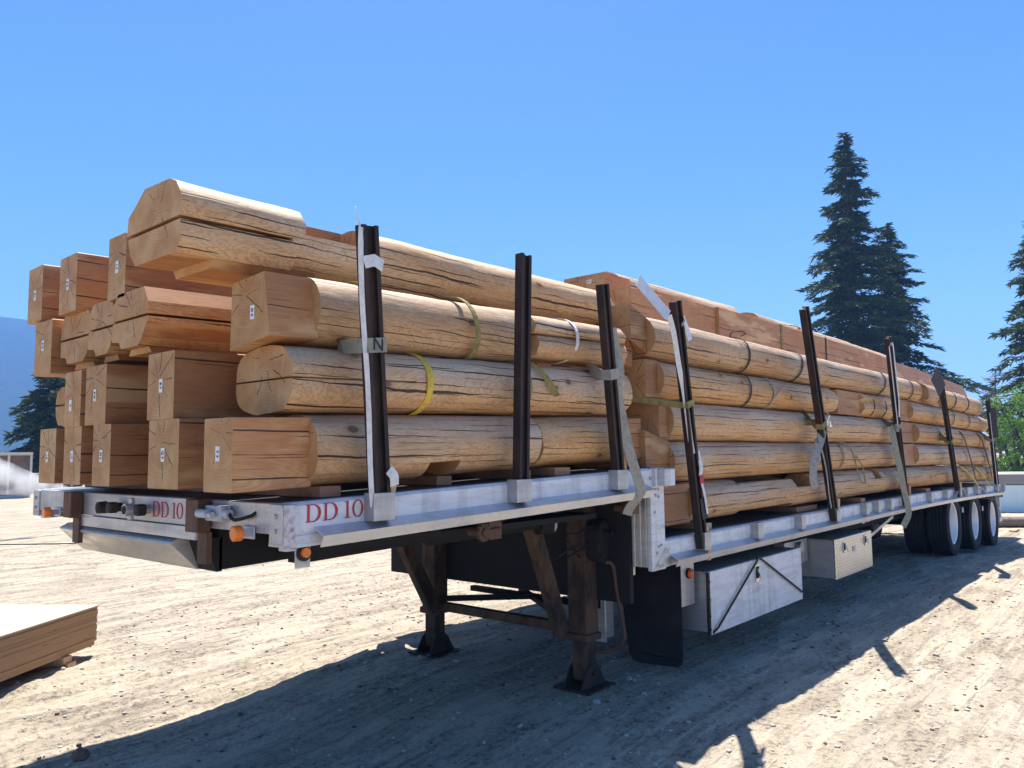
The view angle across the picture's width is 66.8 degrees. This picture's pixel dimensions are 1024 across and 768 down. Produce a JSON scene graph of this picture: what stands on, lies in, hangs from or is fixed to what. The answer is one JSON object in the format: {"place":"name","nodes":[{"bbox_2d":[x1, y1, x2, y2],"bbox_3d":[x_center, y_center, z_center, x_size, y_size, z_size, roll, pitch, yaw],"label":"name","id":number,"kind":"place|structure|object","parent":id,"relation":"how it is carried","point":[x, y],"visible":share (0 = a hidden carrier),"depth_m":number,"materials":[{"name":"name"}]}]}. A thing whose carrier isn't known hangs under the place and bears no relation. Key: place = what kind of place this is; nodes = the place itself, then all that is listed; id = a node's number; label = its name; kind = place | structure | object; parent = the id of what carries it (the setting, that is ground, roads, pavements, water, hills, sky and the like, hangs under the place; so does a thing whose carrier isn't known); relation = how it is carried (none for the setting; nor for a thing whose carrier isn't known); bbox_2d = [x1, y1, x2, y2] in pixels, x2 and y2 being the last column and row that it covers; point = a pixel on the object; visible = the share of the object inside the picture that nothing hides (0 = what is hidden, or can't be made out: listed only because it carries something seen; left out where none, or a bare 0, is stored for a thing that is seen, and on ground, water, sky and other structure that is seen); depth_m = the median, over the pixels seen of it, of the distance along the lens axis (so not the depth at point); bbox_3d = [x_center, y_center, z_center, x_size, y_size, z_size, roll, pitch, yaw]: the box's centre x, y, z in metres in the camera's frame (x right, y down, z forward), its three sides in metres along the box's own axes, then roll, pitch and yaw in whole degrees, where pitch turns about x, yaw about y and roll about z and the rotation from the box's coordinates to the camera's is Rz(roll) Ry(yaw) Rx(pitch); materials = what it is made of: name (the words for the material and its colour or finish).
{"place":"outdoors","nodes":[
{"label":"outdoors","id":0,"kind":"place"},
{"bbox_2d":[0,317,65,451],"bbox_3d":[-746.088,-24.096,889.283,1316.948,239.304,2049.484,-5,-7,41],"label":"hills","id":1,"kind":"structure","parent":0,"point":[17,347],"depth_m":887.23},
{"bbox_2d":[0,447,1023,767],"bbox_3d":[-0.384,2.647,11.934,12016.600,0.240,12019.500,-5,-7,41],"label":"ground","id":2,"kind":"structure","parent":0,"point":[38,573],"depth_m":5.26,"materials":[{"name":"sand"}]},
{"bbox_2d":[0,452,32,498],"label":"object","id":3,"kind":"object","parent":2,"relation":"on","point":[15,474],"visible":1,"depth_m":30.49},
{"bbox_2d":[0,543,76,544],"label":"ground cable","id":4,"kind":"object","parent":2,"relation":"on","point":[38,544],"visible":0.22,"depth_m":13.46,"materials":[{"name":"black paint"}]},
{"bbox_2d":[2,374,82,487],"bbox_3d":[-24.097,2.284,39.581,4.213,7.635,5.720,-53,-52,84],"label":"conifer tree","id":5,"kind":"object","parent":2,"relation":"on","point":[36,421],"visible":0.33,"depth_m":38.75,"materials":[{"name":"green plant"}]},
{"bbox_2d":[31,473,62,491],"bbox_3d":[-21.844,4.549,35.877,1.890,0.847,0.700,2,-6,-31],"label":"wooden bin","id":6,"kind":"object","parent":2,"relation":"on","point":[36,485],"visible":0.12,"depth_m":36.06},
{"bbox_2d":[0,605,98,681],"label":"plywood stack","id":7,"kind":"object","parent":2,"relation":"on","point":[38,636],"visible":0.96,"depth_m":5.44,"materials":[{"name":"brown wood"}]},
{"bbox_2d":[71,747,90,762],"bbox_3d":[-2.279,1.955,4.102,0.090,0.074,0.086,0,-5,-11],"label":"rock","id":8,"kind":"object","parent":2,"relation":"on","point":[79,754],"visible":1,"depth_m":4.08,"materials":[{"name":"grey stone"}]},
{"bbox_2d":[33,467,1005,695],"bbox_3d":[3.060,1.688,9.267,2.740,1.589,15.078,-5,-7,41],"label":"flatbed trailer","id":9,"kind":"object","parent":2,"relation":"on","point":[585,544],"visible":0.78,"depth_m":4.96,"materials":[{"name":"white metal"}]},
{"bbox_2d":[84,484,340,497],"bbox_3d":[-1.643,0.519,3.942,2.400,0.045,0.100,-5,-7,41],"label":"dunnage board","id":10,"kind":"object","parent":9,"relation":"on","point":[322,491],"visible":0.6,"depth_m":3.26,"materials":[{"name":"brown wood"}]},
{"bbox_2d":[39,428,64,483],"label":"log","id":11,"kind":"object","parent":10,"relation":"on","point":[51,460],"visible":0.16,"depth_m":4.09,"materials":[{"name":"brown wood"}]},
{"bbox_2d":[56,387,64,425],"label":"log","id":12,"kind":"object","parent":11,"relation":"on","point":[60,400],"depth_m":4.45,"materials":[{"name":"brown wood"}]},
{"bbox_2d":[34,319,76,377],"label":"log","id":13,"kind":"object","parent":12,"relation":"on","point":[49,361],"visible":0.25,"depth_m":4.20,"materials":[{"name":"brown wood"}]},
{"bbox_2d":[27,264,65,324],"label":"log","id":14,"kind":"object","parent":13,"relation":"on","point":[44,291],"visible":0.24,"depth_m":4.31,"materials":[{"name":"brown wood"}]},
{"bbox_2d":[63,426,93,484],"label":"log","id":15,"kind":"object","parent":10,"relation":"on","point":[78,454],"visible":0.03,"depth_m":3.85,"materials":[{"name":"brown wood"}]},
{"bbox_2d":[64,370,86,426],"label":"log","id":16,"kind":"object","parent":15,"relation":"on","point":[75,398],"visible":0.14,"depth_m":3.87,"materials":[{"name":"brown wood"}]},
{"bbox_2d":[60,309,147,370],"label":"log","id":17,"kind":"object","parent":16,"relation":"on","point":[75,331],"visible":0.02,"depth_m":4.04,"materials":[{"name":"brown wood"}]},
{"bbox_2d":[59,252,108,315],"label":"log","id":18,"kind":"object","parent":17,"relation":"on","point":[83,282],"visible":0.23,"depth_m":4.01,"materials":[{"name":"brown wood"}]},
{"bbox_2d":[92,423,148,486],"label":"log","id":19,"kind":"object","parent":10,"relation":"on","point":[120,454],"visible":0.14,"depth_m":3.62,"materials":[{"name":"brown wood"}]},
{"bbox_2d":[85,364,148,425],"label":"log","id":20,"kind":"object","parent":19,"relation":"on","point":[116,393],"visible":0.18,"depth_m":3.70,"materials":[{"name":"brown wood"}]},
{"bbox_2d":[88,301,148,364],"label":"log","id":21,"kind":"object","parent":20,"relation":"on","point":[101,324],"visible":0.02,"depth_m":3.77,"materials":[{"name":"brown wood"}]},
{"bbox_2d":[147,418,213,489],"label":"log","id":22,"kind":"object","parent":10,"relation":"on","point":[176,455],"visible":0.14,"depth_m":3.19,"materials":[{"name":"brown wood"}]},
{"bbox_2d":[147,350,566,420],"bbox_3d":[-0.579,0.049,4.305,0.316,0.364,2.754,-5,-7,41],"label":"log","id":23,"kind":"object","parent":22,"relation":"on","point":[189,384],"visible":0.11,"depth_m":3.29,"materials":[{"name":"brown wood"}]},
{"bbox_2d":[112,286,537,364],"bbox_3d":[-0.831,-0.238,4.549,0.363,0.364,2.750,-5,-7,41],"label":"log","id":24,"kind":"object","parent":23,"relation":"on","point":[151,320],"visible":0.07,"depth_m":3.54,"materials":[{"name":"brown wood"}]},
{"bbox_2d":[107,232,231,301],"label":"log","id":25,"kind":"object","parent":24,"relation":"on","point":[125,274],"visible":0.05,"depth_m":3.66,"materials":[{"name":"brown wood"}]},
{"bbox_2d":[203,414,541,492],"bbox_3d":[-0.539,0.291,3.588,0.341,0.339,1.754,-5,-7,41],"label":"log","id":26,"kind":"object","parent":10,"relation":"on","point":[247,454],"visible":0.77,"depth_m":3.17,"materials":[{"name":"brown wood"}]},
{"bbox_2d":[236,345,632,416],"bbox_3d":[-0.210,0.019,4.083,0.447,0.358,2.450,-5,-7,41],"label":"log","id":27,"kind":"object","parent":26,"relation":"on","point":[284,380],"visible":0.77,"depth_m":3.48,"materials":[{"name":"brown wood"}]},
{"bbox_2d":[230,271,514,362],"bbox_3d":[-0.535,-0.275,3.702,0.337,0.348,1.564,-5,-7,41],"label":"log","id":28,"kind":"object","parent":27,"relation":"on","point":[272,308],"visible":0.79,"depth_m":3.29,"materials":[{"name":"brown wood"}]},
{"bbox_2d":[438,296,480,359],"bbox_3d":[-0.304,-0.274,3.935,0.360,0.328,0.110,-5,-7,41],"label":"sling","id":29,"kind":"object","parent":28,"relation":"on","point":[478,335],"visible":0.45,"depth_m":3.83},
{"bbox_2d":[407,353,433,415],"bbox_3d":[-0.544,0.008,3.697,0.460,0.314,0.036,-5,-7,41],"label":"sling","id":30,"kind":"object","parent":27,"relation":"attached to","point":[430,388],"visible":0.44,"depth_m":3.56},
{"bbox_2d":[507,361,558,415],"bbox_3d":[-0.028,0.028,4.222,0.536,0.314,0.213,-2,-5,17],"label":"sling","id":31,"kind":"object","parent":27,"relation":"on","point":[545,376],"visible":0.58,"depth_m":4.18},
{"bbox_2d":[531,316,631,368],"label":"log","id":32,"kind":"object","parent":27,"relation":"on","point":[553,340],"visible":0.66,"depth_m":4.43,"materials":[{"name":"brown wood"}]},
{"bbox_2d":[127,178,614,325],"bbox_3d":[-0.448,-0.547,4.234,0.505,0.345,3.000,-5,-7,41],"label":"log","id":33,"kind":"object","parent":32,"relation":"on","point":[181,230],"visible":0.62,"depth_m":3.31,"materials":[{"name":"brown wood"}]},
{"bbox_2d":[544,318,578,364],"bbox_3d":[0.247,-0.249,4.549,0.344,0.268,0.026,-5,-7,41],"label":"sling","id":34,"kind":"object","parent":32,"relation":"on","point":[577,336],"visible":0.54,"depth_m":4.45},
{"bbox_2d":[355,224,390,492],"bbox_3d":[-0.561,-0.048,3.153,0.083,1.184,0.256,-2,-5,11],"label":"steel stake","id":35,"kind":"object","parent":9,"relation":"on","point":[374,327],"visible":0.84,"depth_m":3.15,"materials":[{"name":"metal"}]},
{"bbox_2d":[337,337,386,356],"bbox_3d":[-0.653,-0.154,3.234,0.323,0.087,0.099,-6,-7,44],"label":"strap","id":36,"kind":"object","parent":35,"relation":"attached to","point":[355,346],"visible":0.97,"depth_m":3.15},
{"bbox_2d":[355,206,383,506],"bbox_3d":[-0.561,-0.101,3.083,0.075,1.184,0.200,-2,-5,11],"label":"strap","id":37,"kind":"object","parent":35,"relation":"attached to","point":[372,260],"visible":1,"depth_m":3.10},
{"bbox_2d":[386,466,398,486],"bbox_3d":[-0.490,0.380,3.187,0.012,0.087,0.072,-5,-7,41],"label":"rag","id":38,"kind":"object","parent":35,"relation":"attached to","point":[392,474],"visible":1,"depth_m":3.19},
{"bbox_2d":[350,475,451,485],"bbox_3d":[-1.208,0.543,4.491,2.340,0.045,0.100,-5,-7,41],"label":"dunnage board","id":39,"kind":"object","parent":9,"relation":"on","point":[432,480],"visible":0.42,"depth_m":3.75,"materials":[{"name":"brown wood"}]},
{"bbox_2d":[422,470,530,478],"bbox_3d":[-0.837,0.557,4.858,2.420,0.045,0.070,-5,-7,41],"label":"dunnage board","id":40,"kind":"object","parent":9,"relation":"on","point":[506,474],"visible":0.18,"depth_m":4.21,"materials":[{"name":"brown wood"}]},
{"bbox_2d":[512,252,531,479],"bbox_3d":[0.051,-0.047,3.921,0.052,1.244,0.118,-5,-7,41],"label":"steel stake","id":41,"kind":"object","parent":9,"relation":"on","point":[522,376],"visible":0.86,"depth_m":3.91,"materials":[{"name":"metal"}]},
{"bbox_2d":[530,467,569,475],"bbox_3d":[-0.637,0.566,5.081,2.430,0.045,0.140,-5,-7,41],"label":"dunnage board","id":42,"kind":"object","parent":9,"relation":"on","point":[549,471],"visible":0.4,"depth_m":4.29,"materials":[{"name":"brown wood"}]},
{"bbox_2d":[530,417,640,466],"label":"log","id":43,"kind":"object","parent":42,"relation":"on","point":[573,440],"visible":0.67,"depth_m":4.42,"materials":[{"name":"brown wood"}]},
{"bbox_2d":[573,461,610,466],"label":"log","id":44,"kind":"object","parent":9,"relation":"on","point":[604,464],"depth_m":5.30,"materials":[{"name":"brown wood"}]},
{"bbox_2d":[596,284,624,469],"bbox_3d":[0.570,0.015,4.470,0.063,1.167,0.314,-3,-6,25],"label":"steel stake","id":45,"kind":"object","parent":9,"relation":"on","point":[609,363],"visible":0.87,"depth_m":4.45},
{"bbox_2d":[586,362,618,380],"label":"strap","id":46,"kind":"object","parent":45,"relation":"attached to","point":[596,372],"visible":0.75,"depth_m":4.46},
{"bbox_2d":[613,327,645,515],"bbox_3d":[0.647,0.230,4.556,0.132,1.101,0.323,-5,-7,41],"label":"strap","id":47,"kind":"object","parent":45,"relation":"hanging from","point":[635,471],"visible":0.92,"depth_m":4.53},
{"bbox_2d":[669,300,706,549],"bbox_3d":[1.160,0.286,5.084,0.068,1.622,0.585,-3,-6,27],"label":"steel stake","id":48,"kind":"object","parent":9,"relation":"on","point":[692,457],"visible":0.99,"depth_m":5.08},
{"bbox_2d":[632,395,694,407],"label":"strap","id":49,"kind":"object","parent":48,"relation":"attached to","point":[676,403],"visible":0.73,"depth_m":5.07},
{"bbox_2d":[636,275,694,452],"bbox_3d":[1.006,-0.103,4.869,0.119,1.098,0.677,-5,-7,41],"label":"strap","id":50,"kind":"object","parent":48,"relation":"attached to","point":[654,299],"visible":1,"depth_m":4.87,"materials":[{"name":"fabric"}]},
{"bbox_2d":[698,450,708,519],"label":"strap","id":51,"kind":"object","parent":48,"relation":"attached to","point":[704,506],"visible":1,"depth_m":5.17,"materials":[{"name":"white fabric"}]},
{"bbox_2d":[665,522,711,528],"bbox_3d":[0.482,1.097,6.324,2.430,0.045,0.110,-5,-7,41],"label":"dunnage board","id":52,"kind":"object","parent":9,"relation":"on","point":[690,525],"visible":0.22,"depth_m":5.59,"materials":[{"name":"brown wood"}]},
{"bbox_2d":[713,556,802,633],"bbox_3d":[1.927,1.542,5.964,0.041,0.444,1.673,-5,-7,40],"label":"rubber cord","id":53,"kind":"object","parent":9,"relation":"attached to","point":[740,589],"visible":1,"depth_m":5.75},
{"bbox_2d":[745,504,816,512],"bbox_3d":[1.806,1.220,7.884,2.380,0.045,0.500,-5,-7,41],"label":"dunnage board","id":54,"kind":"object","parent":9,"relation":"on","point":[799,508],"visible":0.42,"depth_m":7.07,"materials":[{"name":"brown wood"}]},
{"bbox_2d":[675,465,939,481],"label":"log","id":55,"kind":"object","parent":9,"relation":"on","point":[777,476],"visible":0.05,"depth_m":7.24,"materials":[{"name":"brown wood"}]},
{"bbox_2d":[799,306,837,521],"bbox_3d":[2.729,0.305,6.874,0.071,1.881,1.060,-4,-6,32],"label":"steel stake","id":56,"kind":"object","parent":9,"relation":"on","point":[811,357],"visible":1,"depth_m":6.79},
{"bbox_2d":[802,410,826,429],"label":"strap","id":57,"kind":"object","parent":56,"relation":"attached to","point":[809,421],"visible":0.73,"depth_m":6.92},
{"bbox_2d":[809,411,835,507],"bbox_3d":[2.810,0.674,6.900,0.112,0.881,0.585,-6,-7,43],"label":"strap","id":58,"kind":"object","parent":56,"relation":"attached to","point":[817,450],"visible":0.97,"depth_m":6.80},
{"bbox_2d":[817,497,864,502],"bbox_3d":[2.749,1.300,8.916,2.450,0.045,0.140,-5,-7,41],"label":"dunnage board","id":59,"kind":"object","parent":9,"relation":"on","point":[853,500],"visible":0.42,"depth_m":8.14,"materials":[{"name":"brown wood"}]},
{"bbox_2d":[664,467,899,525],"bbox_3d":[2.709,0.977,7.277,0.344,0.286,5.500,-5,-7,41],"label":"log","id":60,"kind":"object","parent":59,"relation":"on","point":[724,497],"visible":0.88,"depth_m":6.37,"materials":[{"name":"brown wood"}]},
{"bbox_2d":[627,430,895,480],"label":"log","id":61,"kind":"object","parent":60,"relation":"on","point":[726,459],"visible":0.7,"depth_m":6.17,"materials":[{"name":"brown wood"}]},
{"bbox_2d":[626,402,892,442],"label":"log","id":62,"kind":"object","parent":61,"relation":"on","point":[715,423],"visible":0.81,"depth_m":6.19,"materials":[{"name":"brown wood"}]},
{"bbox_2d":[624,359,838,412],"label":"log","id":63,"kind":"object","parent":62,"relation":"on","point":[648,378],"visible":0.72,"depth_m":5.88,"materials":[{"name":"brown wood"}]},
{"bbox_2d":[736,372,751,407],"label":"sling","id":64,"kind":"object","parent":63,"relation":"on","point":[750,387],"visible":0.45,"depth_m":6.18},
{"bbox_2d":[611,303,898,396],"bbox_3d":[2.622,-0.171,7.283,0.333,0.340,5.900,-5,-7,41],"label":"log","id":65,"kind":"object","parent":63,"relation":"on","point":[649,338],"visible":0.79,"depth_m":6.05,"materials":[{"name":"brown wood"}]},
{"bbox_2d":[729,330,750,373],"bbox_3d":[1.759,-0.247,6.279,0.336,0.351,0.191,-3,-5,22],"label":"sling","id":66,"kind":"object","parent":65,"relation":"on","point":[748,348],"visible":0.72,"depth_m":6.21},
{"bbox_2d":[784,350,803,382],"bbox_3d":[2.509,-0.159,7.154,0.348,0.312,0.124,-5,-7,41],"label":"sling","id":67,"kind":"object","parent":65,"relation":"on","point":[802,366],"visible":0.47,"depth_m":7.05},
{"bbox_2d":[761,376,785,409],"bbox_3d":[2.135,0.078,6.610,0.422,0.300,0.187,-2,-5,11],"label":"sling","id":68,"kind":"object","parent":63,"relation":"on","point":[774,397],"visible":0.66,"depth_m":6.53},
{"bbox_2d":[825,389,892,418],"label":"log","id":69,"kind":"object","parent":62,"relation":"on","point":[855,404],"visible":0.64,"depth_m":8.43,"materials":[{"name":"brown wood"}]},
{"bbox_2d":[833,441,865,483],"bbox_3d":[3.368,0.813,8.020,0.366,0.456,0.569,-5,-7,41],"label":"sling","id":70,"kind":"object","parent":61,"relation":"attached to","point":[854,460],"visible":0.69,"depth_m":7.92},
{"bbox_2d":[884,336,908,505],"bbox_3d":[4.372,0.444,8.806,0.063,1.902,0.850,-4,-6,33],"label":"steel stake","id":71,"kind":"object","parent":9,"relation":"on","point":[887,340],"visible":0.67,"depth_m":8.71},
{"bbox_2d":[881,418,901,428],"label":"strap","id":72,"kind":"object","parent":71,"relation":"attached to","point":[888,424],"visible":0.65,"depth_m":8.89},
{"bbox_2d":[889,342,899,425],"bbox_3d":[4.266,0.005,8.643,0.038,0.919,0.387,-4,-6,33],"label":"strap","id":73,"kind":"object","parent":71,"relation":"attached to","point":[891,343],"visible":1,"depth_m":8.67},
{"bbox_2d":[890,424,911,528],"bbox_3d":[4.395,1.043,8.774,0.076,1.184,0.374,-6,-7,44],"label":"strap","id":74,"kind":"object","parent":71,"relation":"hanging from","point":[894,428],"visible":1,"depth_m":8.78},
{"bbox_2d":[888,488,929,491],"bbox_3d":[4.547,1.476,10.989,2.440,0.045,0.220,-5,-7,41],"label":"dunnage board","id":75,"kind":"object","parent":9,"relation":"on","point":[917,490],"visible":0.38,"depth_m":10.20,"materials":[{"name":"brown wood"}]},
{"bbox_2d":[940,377,959,496],"bbox_3d":[6.035,0.756,10.701,0.061,1.647,1.207,-4,-6,36],"label":"steel stake","id":76,"kind":"object","parent":9,"relation":"on","point":[943,399],"visible":0.87,"depth_m":10.69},
{"bbox_2d":[931,366,954,469],"bbox_3d":[5.855,0.501,10.453,0.086,1.413,1.195,-5,-7,40],"label":"strap","id":77,"kind":"object","parent":76,"relation":"attached to","point":[937,381],"visible":1,"depth_m":10.23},
{"bbox_2d":[933,424,953,443],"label":"strap","id":78,"kind":"object","parent":76,"relation":"attached to","point":[942,438],"visible":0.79,"depth_m":10.76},
{"bbox_2d":[927,483,977,485],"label":"dunnage board","id":79,"kind":"object","parent":9,"relation":"on","point":[963,484],"visible":0.22,"depth_m":12.71,"materials":[{"name":"brown wood"}]},
{"bbox_2d":[887,465,993,490],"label":"log","id":80,"kind":"object","parent":79,"relation":"on","point":[917,476],"visible":0.76,"depth_m":10.83,"materials":[{"name":"brown wood"}]},
{"bbox_2d":[893,443,996,465],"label":"log","id":81,"kind":"object","parent":80,"relation":"on","point":[921,454],"visible":0.75,"depth_m":10.88,"materials":[{"name":"brown wood"}]},
{"bbox_2d":[901,422,989,448],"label":"log","id":82,"kind":"object","parent":81,"relation":"on","point":[914,433],"visible":0.75,"depth_m":10.76,"materials":[{"name":"brown wood"}]},
{"bbox_2d":[886,399,987,432],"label":"log","id":83,"kind":"object","parent":82,"relation":"on","point":[913,412],"visible":0.81,"depth_m":10.81,"materials":[{"name":"brown wood"}]},
{"bbox_2d":[889,377,982,415],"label":"log","id":84,"kind":"object","parent":83,"relation":"on","point":[924,394],"visible":0.56,"depth_m":10.79,"materials":[{"name":"brown wood"}]},
{"bbox_2d":[959,431,975,478],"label":"hanging strap","id":85,"kind":"object","parent":82,"relation":"hanging from","point":[969,454],"visible":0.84,"depth_m":11.99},
{"bbox_2d":[985,398,999,489],"bbox_3d":[8.156,1.042,13.169,0.063,1.574,0.729,-4,-6,36],"label":"steel stake","id":86,"kind":"object","parent":9,"relation":"on","point":[988,411],"visible":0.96,"depth_m":13.14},
{"bbox_2d":[989,407,998,484],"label":"strap","id":87,"kind":"object","parent":9,"relation":"attached to","point":[993,418],"visible":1,"depth_m":13.07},
{"bbox_2d":[795,132,928,368],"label":"conifer tree","id":88,"kind":"object","parent":2,"relation":"on","point":[847,256],"visible":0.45,"depth_m":56.80,"materials":[{"name":"green plant"}]},
{"bbox_2d":[863,222,1000,432],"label":"conifer tree","id":89,"kind":"object","parent":2,"relation":"on","point":[911,338],"visible":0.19,"depth_m":58.92,"materials":[{"name":"green plant"}]},
{"bbox_2d":[962,472,1023,511],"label":"white container","id":90,"kind":"object","parent":2,"relation":"on","point":[1012,499],"depth_m":20.03,"materials":[{"name":"grey metal"}]},
{"bbox_2d":[977,368,1019,463],"bbox_3d":[24.521,1.944,39.011,3.298,5.753,2.947,-3,-5,20],"label":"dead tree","id":91,"kind":"object","parent":2,"relation":"on","point":[992,396],"visible":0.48,"depth_m":39.01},
{"bbox_2d":[976,382,1023,471],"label":"leafy tree","id":92,"kind":"object","parent":2,"relation":"on","point":[1007,426],"visible":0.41,"depth_m":29.97,"materials":[{"name":"green plant"}]},
{"bbox_2d":[978,221,1023,471],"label":"conifer tree","id":93,"kind":"object","parent":2,"relation":"on","point":[1016,348],"visible":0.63,"depth_m":43.85,"materials":[{"name":"green plant"}]},
{"bbox_2d":[995,415,1023,471],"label":"leafy tree","id":94,"kind":"object","parent":2,"relation":"on","point":[1012,458],"visible":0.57,"depth_m":33.37,"materials":[{"name":"green plant"}]},
{"bbox_2d":[999,517,1023,526],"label":"old log","id":95,"kind":"object","parent":2,"relation":"on","point":[1012,522],"depth_m":16.16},
{"bbox_2d":[0,0,1023,446],"label":"sky","id":96,"kind":"structure","parent":0,"point":[682,146],"materials":[{"name":"blue"}]},
{"bbox_2d":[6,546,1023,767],"bbox_3d":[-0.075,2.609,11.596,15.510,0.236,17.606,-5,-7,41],"label":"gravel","id":97,"kind":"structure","parent":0,"point":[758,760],"depth_m":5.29,"materials":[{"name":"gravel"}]},
{"bbox_2d":[564,272,629,289],"bbox_3d":[0.671,-0.772,6.130,0.380,0.110,0.364,-5,-7,41],"label":"timber","id":98,"kind":"object","parent":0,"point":[592,281],"visible":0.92,"depth_m":5.98,"materials":[{"name":"brown wood"}]},
{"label":"log","id":99,"kind":"object","parent":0,"visible":0},
{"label":"log","id":100,"kind":"object","parent":99,"relation":"on","visible":0},
{"bbox_2d":[610,287,661,320],"bbox_3d":[0.912,-0.546,5.879,0.260,0.280,0.440,-5,-7,41],"label":"timber","id":101,"kind":"object","parent":100,"relation":"on","point":[637,299],"visible":0.39,"depth_m":5.72,"materials":[{"name":"brown wood"}]},
{"bbox_2d":[654,291,715,333],"bbox_3d":[1.362,-0.524,6.475,0.240,0.330,0.990,-5,-7,41],"label":"timber","id":102,"kind":"object","parent":100,"relation":"on","point":[699,316],"visible":0.31,"depth_m":6.51,"materials":[{"name":"brown wood"}]},
{"bbox_2d":[714,307,886,373],"bbox_3d":[3.352,-0.341,8.733,0.260,0.353,5.020,-5,-7,41],"label":"timber","id":103,"kind":"object","parent":100,"relation":"on","point":[758,331],"visible":0.44,"depth_m":7.92,"materials":[{"name":"brown wood"}]},
{"bbox_2d":[605,271,737,312],"bbox_3d":[1.470,-0.751,7.143,0.359,0.212,2.190,-5,-7,41],"label":"timber","id":104,"kind":"object","parent":103,"relation":"on","point":[633,282],"visible":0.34,"depth_m":7.00,"materials":[{"name":"brown wood"}]},
{"bbox_2d":[778,324,800,349],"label":"sling","id":105,"kind":"object","parent":103,"relation":"on","point":[782,344],"visible":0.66,"depth_m":7.80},
{"bbox_2d":[741,312,885,356],"bbox_3d":[3.965,-0.500,9.858,0.350,0.229,4.700,-5,-7,41],"label":"timber","id":106,"kind":"object","parent":103,"relation":"on","point":[754,315],"visible":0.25,"depth_m":9.22,"materials":[{"name":"brown wood"}]},
{"bbox_2d":[887,362,966,396],"bbox_3d":[6.868,0.029,12.802,0.300,0.470,5.000,-5,-7,41],"label":"timber","id":107,"kind":"object","parent":100,"relation":"on","point":[911,374],"visible":0.33,"depth_m":12.20,"materials":[{"name":"brown wood"}]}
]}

